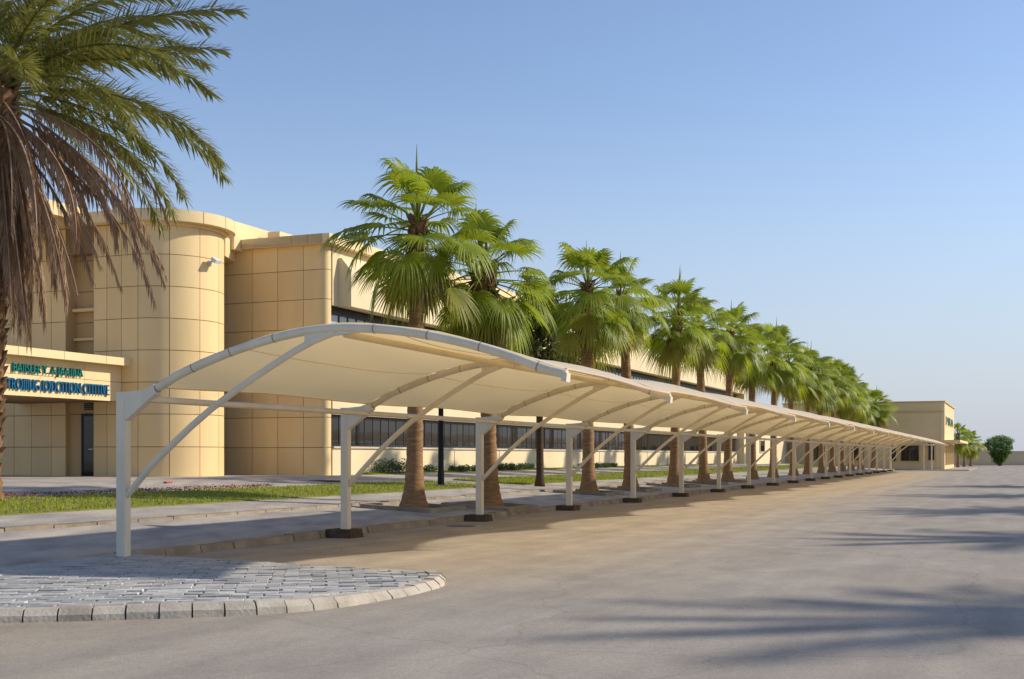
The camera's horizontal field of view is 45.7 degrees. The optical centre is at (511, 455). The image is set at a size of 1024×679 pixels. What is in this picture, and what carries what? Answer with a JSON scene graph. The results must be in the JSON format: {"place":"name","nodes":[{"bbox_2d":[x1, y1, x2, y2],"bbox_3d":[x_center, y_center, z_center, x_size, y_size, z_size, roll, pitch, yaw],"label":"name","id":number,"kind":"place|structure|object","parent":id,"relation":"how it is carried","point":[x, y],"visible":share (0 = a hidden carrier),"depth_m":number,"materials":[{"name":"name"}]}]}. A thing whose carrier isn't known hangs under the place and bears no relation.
{"place":"outdoors","nodes":[
{"label":"outdoors","id":0,"kind":"place"},
{"bbox_2d":[4,483,272,497],"bbox_3d":[-13.088,0.904,23.871,0.664,0.179,29.452,0,0,23],"label":"red groundcover","id":1,"kind":"object","parent":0,"point":[168,489],"visible":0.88,"depth_m":32.14,"materials":[{"name":"plant"}]},
{"bbox_2d":[0,474,340,485],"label":"building apron","id":2,"kind":"object","parent":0,"point":[20,480],"visible":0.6,"depth_m":41.75,"materials":[{"name":"grey concrete"}]},
{"bbox_2d":[0,480,475,515],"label":"front lawn","id":3,"kind":"structure","parent":0,"point":[17,512],"depth_m":30.41,"materials":[{"name":"green plant"}]},
{"bbox_2d":[0,0,249,499],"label":"date palm","id":4,"kind":"object","parent":3,"relation":"on","point":[51,62],"visible":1,"depth_m":26.47,"materials":[{"name":"green plant"}]},
{"bbox_2d":[436,369,451,485],"bbox_3d":[-2.536,-0.985,43.409,0.880,4.350,0.880,0,0,0],"label":"lamp post","id":5,"kind":"object","parent":3,"relation":"on","point":[440,451],"visible":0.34,"depth_m":43.32,"materials":[{"name":"black metal"}]},
{"bbox_2d":[2,463,803,497],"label":"forecourt path","id":6,"kind":"structure","parent":0,"point":[79,488],"depth_m":40.79,"materials":[{"name":"grey concrete"}]},
{"bbox_2d":[310,480,340,481],"bbox_3d":[-6.763,0.889,42.897,2.026,0.069,0.116,0,0,31],"label":"timber batten","id":7,"kind":"object","parent":6,"relation":"on","point":[327,480],"visible":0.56,"depth_m":42.66,"materials":[{"name":"brown wood"}]},
{"bbox_2d":[0,466,855,526],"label":"footpath","id":8,"kind":"structure","parent":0,"point":[71,517],"depth_m":28.94,"materials":[{"name":"grey concrete"}]},
{"bbox_2d":[0,467,856,531],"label":"footpath kerb","id":9,"kind":"structure","parent":8,"relation":"on","point":[38,526],"depth_m":26.48,"materials":[{"name":"concrete"}]},
{"bbox_2d":[499,276,580,486],"bbox_3d":[1.214,-2.711,46.972,4.548,8.114,4.163,0,0,15],"label":"feathery tree","id":10,"kind":"object","parent":8,"relation":"on","point":[538,346],"visible":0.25,"depth_m":46.71,"materials":[{"name":"green plant"}]},
{"bbox_2d":[0,468,889,565],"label":"verge paving","id":11,"kind":"structure","parent":0,"point":[19,547],"depth_m":23.64,"materials":[{"name":"grey concrete"}]},
{"bbox_2d":[315,146,497,508],"bbox_3d":[-2.693,-3.353,31.577,4.768,9.455,4.662,1,0,0],"label":"fan palm","id":12,"kind":"object","parent":11,"relation":"on","point":[417,274],"visible":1,"depth_m":31.06,"materials":[{"name":"green plant"}]},
{"bbox_2d":[360,501,465,512],"bbox_3d":[-2.534,1.352,31.470,2.000,0.253,2.100,0,0,23],"label":"tree kerb","id":13,"kind":"object","parent":11,"relation":"on","point":[432,508],"visible":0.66,"depth_m":30.78,"materials":[{"name":"concrete"}]},
{"bbox_2d":[406,207,557,506],"bbox_3d":[-0.767,-2.781,33.556,4.270,8.438,4.040,0,0,9],"label":"fan palm","id":14,"kind":"object","parent":11,"relation":"on","point":[499,325],"visible":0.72,"depth_m":33.14,"materials":[{"name":"green plant"}]},
{"bbox_2d":[441,500,537,512],"bbox_3d":[-0.600,1.403,33.509,2.000,0.253,2.100,0,0,23],"label":"tree kerb","id":15,"kind":"object","parent":11,"relation":"on","point":[511,507],"visible":0.62,"depth_m":32.91,"materials":[{"name":"concrete"}]},
{"bbox_2d":[553,488,623,495],"bbox_3d":[2.794,1.352,44.236,2.000,0.253,2.100,0,0,23],"label":"kerb","id":16,"kind":"object","parent":11,"relation":"on","point":[601,493],"visible":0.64,"depth_m":43.51,"materials":[{"name":"concrete"}]},
{"bbox_2d":[532,242,664,492],"bbox_3d":[2.794,-3.247,44.320,4.878,9.268,4.910,0,0,-42],"label":"fan palm","id":17,"kind":"object","parent":11,"relation":"on","point":[592,334],"visible":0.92,"depth_m":43.65,"materials":[{"name":"green plant"}]},
{"bbox_2d":[579,251,670,488],"bbox_3d":[4.585,-3.434,48.935,4.000,9.642,4.133,0,0,-32],"label":"fan palm","id":18,"kind":"object","parent":11,"relation":"on","point":[638,324],"visible":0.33,"depth_m":48.75,"materials":[{"name":"green plant"}]},
{"bbox_2d":[598,485,661,491],"bbox_3d":[4.768,1.352,48.965,2.000,0.253,2.100,0,0,23],"label":"kerb","id":19,"kind":"object","parent":11,"relation":"on","point":[641,489],"visible":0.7,"depth_m":48.23,"materials":[{"name":"concrete"}]},
{"bbox_2d":[646,482,700,487],"bbox_3d":[7.341,1.352,55.131,2.000,0.253,2.100,0,0,23],"label":"kerb","id":20,"kind":"object","parent":11,"relation":"on","point":[672,485],"visible":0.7,"depth_m":54.38,"materials":[{"name":"concrete"}]},
{"bbox_2d":[632,270,721,484],"bbox_3d":[7.558,-3.635,55.200,4.129,10.043,4.639,0,0,41],"label":"fan palm","id":21,"kind":"object","parent":11,"relation":"on","point":[676,347],"visible":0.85,"depth_m":54.70,"materials":[{"name":"green plant"}]},
{"bbox_2d":[664,294,738,481],"bbox_3d":[9.430,-3.452,60.453,3.813,9.660,4.325,-1,0,0],"label":"fan palm","id":22,"kind":"object","parent":11,"relation":"on","point":[704,362],"visible":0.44,"depth_m":60.13,"materials":[{"name":"green plant"}]},
{"bbox_2d":[684,480,728,484],"bbox_3d":[9.535,1.352,60.387,2.000,0.253,2.100,0,0,23],"label":"kerb","id":23,"kind":"object","parent":11,"relation":"on","point":[710,483],"visible":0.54,"depth_m":59.55,"materials":[{"name":"concrete"}]},
{"bbox_2d":[710,478,746,482],"bbox_3d":[11.580,1.352,65.287,2.000,0.253,2.100,0,0,23],"label":"kerb","id":24,"kind":"object","parent":11,"relation":"on","point":[735,480],"visible":0.46,"depth_m":64.31,"materials":[{"name":"concrete"}]},
{"bbox_2d":[704,299,767,479],"bbox_3d":[11.789,-3.502,65.455,3.978,9.761,4.441,0,0,0],"label":"fan palm","id":25,"kind":"object","parent":11,"relation":"on","point":[738,363],"visible":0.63,"depth_m":64.92,"materials":[{"name":"green plant"}]},
{"bbox_2d":[722,319,792,478],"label":"fan palm","id":26,"kind":"object","parent":11,"relation":"on","point":[763,373],"visible":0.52,"depth_m":70.98,"materials":[{"name":"green plant"}]},
{"bbox_2d":[755,320,815,476],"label":"fan palm","id":27,"kind":"object","parent":11,"relation":"on","point":[781,334],"visible":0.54,"depth_m":76.90,"materials":[{"name":"green plant"}]},
{"bbox_2d":[762,342,819,475],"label":"fan palm","id":28,"kind":"object","parent":11,"relation":"on","point":[790,397],"visible":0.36,"depth_m":84.01,"materials":[{"name":"green plant"}]},
{"bbox_2d":[793,341,839,473],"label":"fan palm","id":29,"kind":"object","parent":11,"relation":"on","point":[823,384],"visible":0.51,"depth_m":89.25,"materials":[{"name":"green plant"}]},
{"bbox_2d":[794,352,850,472],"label":"fan palm","id":30,"kind":"object","parent":11,"relation":"on","point":[820,411],"visible":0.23,"depth_m":95.90,"materials":[{"name":"green plant"}]},
{"bbox_2d":[817,358,859,471],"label":"fan palm","id":31,"kind":"object","parent":11,"relation":"on","point":[849,387],"visible":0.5,"depth_m":101.00,"materials":[{"name":"green plant"}]},
{"bbox_2d":[827,366,868,470],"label":"fan palm","id":32,"kind":"object","parent":11,"relation":"on","point":[846,411],"visible":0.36,"depth_m":106.84,"materials":[{"name":"green plant"}]},
{"bbox_2d":[839,373,874,469],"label":"fan palm","id":33,"kind":"object","parent":11,"relation":"on","point":[864,405],"visible":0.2,"depth_m":112.80,"materials":[{"name":"green plant"}]},
{"bbox_2d":[837,385,879,469],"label":"fan palm","id":34,"kind":"object","parent":11,"relation":"on","point":[872,414],"visible":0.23,"depth_m":120.09,"materials":[{"name":"green plant"}]},
{"bbox_2d":[861,388,899,467],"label":"fan palm","id":35,"kind":"object","parent":11,"relation":"on","point":[882,417],"visible":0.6,"depth_m":131.57,"materials":[{"name":"green plant"}]},
{"bbox_2d":[433,480,517,485],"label":"cross path","id":36,"kind":"structure","parent":0,"point":[471,482],"depth_m":47.66,"materials":[{"name":"grey concrete"}]},
{"bbox_2d":[0,465,1023,678],"bbox_3d":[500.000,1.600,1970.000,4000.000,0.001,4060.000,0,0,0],"label":"road","id":37,"kind":"structure","parent":0,"point":[906,574],"depth_m":13.16,"materials":[{"name":"grey asphalt"}]},
{"bbox_2d":[0,553,115,566],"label":"paving joint strip","id":38,"kind":"object","parent":37,"relation":"on","point":[76,558],"visible":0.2,"depth_m":17.40,"materials":[{"name":"grey concrete"}]},
{"bbox_2d":[0,554,446,622],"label":"paved island","id":39,"kind":"structure","parent":37,"relation":"on","point":[131,587],"depth_m":13.73,"materials":[{"name":"grey stone"}]},
{"bbox_2d":[447,525,474,526],"bbox_3d":[-1.164,1.604,27.636,0.660,0.032,0.660,0,0,0],"label":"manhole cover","id":40,"kind":"object","parent":37,"relation":"on","point":[460,525],"visible":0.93,"depth_m":27.65,"materials":[{"name":"metal"}]},
{"bbox_2d":[114,469,894,555],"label":"kerb","id":41,"kind":"structure","parent":37,"relation":"on","point":[236,544],"depth_m":25.20,"materials":[{"name":"concrete"}]},
{"bbox_2d":[116,322,947,556],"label":"shade carport","id":42,"kind":"object","parent":37,"relation":"on","point":[367,364],"visible":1,"depth_m":23.56,"materials":[{"name":"metal"}]},
{"bbox_2d":[747,434,789,463],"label":"annex building","id":43,"kind":"structure","parent":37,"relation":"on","point":[763,446],"depth_m":127.36,"materials":[{"name":"beige paint"}]},
{"bbox_2d":[759,440,764,452],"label":"window","id":44,"kind":"structure","parent":43,"relation":"in","point":[761,443],"depth_m":124.09,"materials":[{"name":"black glass"}]},
{"bbox_2d":[785,441,789,452],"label":"window","id":45,"kind":"structure","parent":43,"relation":"in","point":[787,444],"depth_m":137.99,"materials":[{"name":"black glass"}]},
{"bbox_2d":[954,423,972,466],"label":"fan palm","id":46,"kind":"object","parent":37,"relation":"on","point":[958,448],"visible":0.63,"depth_m":167.56,"materials":[{"name":"green plant"}]},
{"bbox_2d":[954,428,981,466],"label":"fan palm","id":47,"kind":"object","parent":37,"relation":"on","point":[963,456],"visible":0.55,"depth_m":175.68,"materials":[{"name":"green plant"}]},
{"bbox_2d":[965,430,986,465],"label":"fan palm","id":48,"kind":"object","parent":37,"relation":"on","point":[974,454],"visible":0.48,"depth_m":183.57,"materials":[{"name":"green plant"}]},
{"bbox_2d":[983,435,1014,465],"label":"egg shaped tree","id":49,"kind":"object","parent":37,"relation":"on","point":[998,443],"visible":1,"depth_m":191.23,"materials":[{"name":"green plant"}]},
{"bbox_2d":[0,0,1023,450],"label":"sky","id":50,"kind":"structure","parent":0,"point":[850,173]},
{"bbox_2d":[362,464,715,474],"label":"hedge","id":51,"kind":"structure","parent":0,"point":[511,470],"depth_m":63.99,"materials":[{"name":"green plant"}]},
{"bbox_2d":[371,458,405,473],"bbox_3d":[-5.269,0.470,52.655,0.900,0.790,2.945,0,0,21],"label":"shrub","id":52,"kind":"object","parent":51,"relation":"on","point":[383,466],"visible":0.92,"depth_m":52.34,"materials":[{"name":"green plant"}]},
{"bbox_2d":[423,464,437,472],"bbox_3d":[-3.799,0.622,56.114,0.642,0.546,1.284,0,0,28],"label":"shrub","id":53,"kind":"object","parent":51,"relation":"on","point":[430,468],"visible":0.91,"depth_m":55.90,"materials":[{"name":"green plant"}]},
{"bbox_2d":[447,464,475,471],"bbox_3d":[-2.342,0.666,59.531,0.810,0.554,2.616,0,0,22],"label":"shrub","id":54,"kind":"object","parent":51,"relation":"on","point":[463,468],"visible":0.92,"depth_m":59.02,"materials":[{"name":"green plant"}]},
{"bbox_2d":[497,462,534,470],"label":"shrub","id":55,"kind":"object","parent":51,"relation":"on","point":[505,466],"visible":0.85,"depth_m":65.41,"materials":[{"name":"green plant"}]},
{"bbox_2d":[363,463,722,474],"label":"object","id":56,"kind":"structure","parent":51,"relation":"on","point":[389,472],"depth_m":61.92,"materials":[{"name":"grey concrete"}]},
{"bbox_2d":[577,462,617,467],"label":"shrub","id":57,"kind":"object","parent":51,"relation":"on","point":[604,465],"visible":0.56,"depth_m":79.10,"materials":[{"name":"green plant"}]},
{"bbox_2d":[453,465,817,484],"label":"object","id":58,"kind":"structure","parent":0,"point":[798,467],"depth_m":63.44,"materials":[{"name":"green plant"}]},
{"bbox_2d":[455,465,817,483],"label":"grass strip","id":59,"kind":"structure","parent":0,"point":[532,479],"depth_m":60.29,"materials":[{"name":"green plant"}]},
{"bbox_2d":[895,467,976,470],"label":"pavement","id":60,"kind":"structure","parent":0,"point":[961,469],"depth_m":131.80,"materials":[{"name":"beige concrete"}]},
{"bbox_2d":[782,401,967,468],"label":"building","id":61,"kind":"structure","parent":60,"relation":"on","point":[933,420],"depth_m":134.81,"materials":[{"name":"beige paint"}]},
{"bbox_2d":[813,445,827,460],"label":"window","id":62,"kind":"structure","parent":61,"relation":"in","point":[815,451],"depth_m":138.57,"materials":[{"name":"black glass"}]},
{"bbox_2d":[854,446,864,460],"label":"window","id":63,"kind":"structure","parent":61,"relation":"in","point":[856,450],"depth_m":136.82,"materials":[{"name":"black glass"}]},
{"bbox_2d":[891,445,896,461],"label":"window","id":64,"kind":"structure","parent":61,"relation":"in","point":[894,454],"depth_m":135.29,"materials":[{"name":"black glass"}]},
{"bbox_2d":[900,445,919,461],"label":"window","id":65,"kind":"structure","parent":61,"relation":"in","point":[911,453],"depth_m":134.63,"materials":[{"name":"black glass"}]},
{"bbox_2d":[927,442,934,460],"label":"window","id":66,"kind":"structure","parent":61,"relation":"in","point":[928,446],"depth_m":133.81,"materials":[{"name":"black glass"}]},
{"bbox_2d":[945,446,946,464],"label":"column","id":67,"kind":"structure","parent":61,"relation":"in","point":[945,446],"depth_m":136.07,"materials":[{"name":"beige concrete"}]},
{"bbox_2d":[947,444,948,464],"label":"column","id":68,"kind":"structure","parent":61,"relation":"in","point":[947,444],"depth_m":140.27,"materials":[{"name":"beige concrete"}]},
{"bbox_2d":[949,444,950,464],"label":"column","id":69,"kind":"structure","parent":61,"relation":"in","point":[949,444],"depth_m":142.93,"materials":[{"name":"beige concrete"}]},
{"bbox_2d":[951,445,952,464],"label":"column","id":70,"kind":"structure","parent":61,"relation":"in","point":[951,445],"depth_m":146.61,"materials":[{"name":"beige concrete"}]},
{"bbox_2d":[922,444,933,468],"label":"porch frame","id":71,"kind":"object","parent":60,"relation":"on","point":[924,455],"visible":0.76,"depth_m":132.80,"materials":[{"name":"metal"}]},
{"bbox_2d":[954,451,1023,464],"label":"boundary wall","id":72,"kind":"structure","parent":0,"point":[1014,458],"depth_m":203.00,"materials":[{"name":"beige concrete"}]},
{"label":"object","id":73,"kind":"structure","parent":0,"visible":0},
{"bbox_2d":[0,199,746,476],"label":"education building","id":74,"kind":"structure","parent":73,"relation":"on","point":[100,346],"depth_m":47.03,"materials":[{"name":"beige stone"}]},
{"bbox_2d":[81,414,92,475],"bbox_3d":[-16.074,-0.380,46.227,0.687,2.400,0.160,0,0,23],"label":"door","id":75,"kind":"structure","parent":74,"relation":"in","point":[86,419],"depth_m":46.23,"materials":[{"name":"black glass"}]},
{"bbox_2d":[208,257,221,265],"bbox_3d":[-11.307,-7.390,46.187,0.460,0.300,0.320,0,0,28],"label":"wall floodlight","id":76,"kind":"object","parent":74,"relation":"attached to","point":[216,260],"depth_m":46.12,"materials":[{"name":"white metal"}]},
{"bbox_2d":[330,414,735,451],"bbox_3d":[7.331,-1.030,84.783,0.140,1.300,76.662,0,0,23],"label":"window frame","id":77,"kind":"structure","parent":74,"relation":"in","point":[371,431],"depth_m":62.37,"materials":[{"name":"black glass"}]},
{"bbox_2d":[331,306,735,397],"bbox_3d":[7.331,-5.400,84.783,0.140,1.360,76.662,0,0,23],"label":"window frame","id":78,"kind":"structure","parent":74,"relation":"in","point":[338,315],"depth_m":54.52,"materials":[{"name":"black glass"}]}
]}

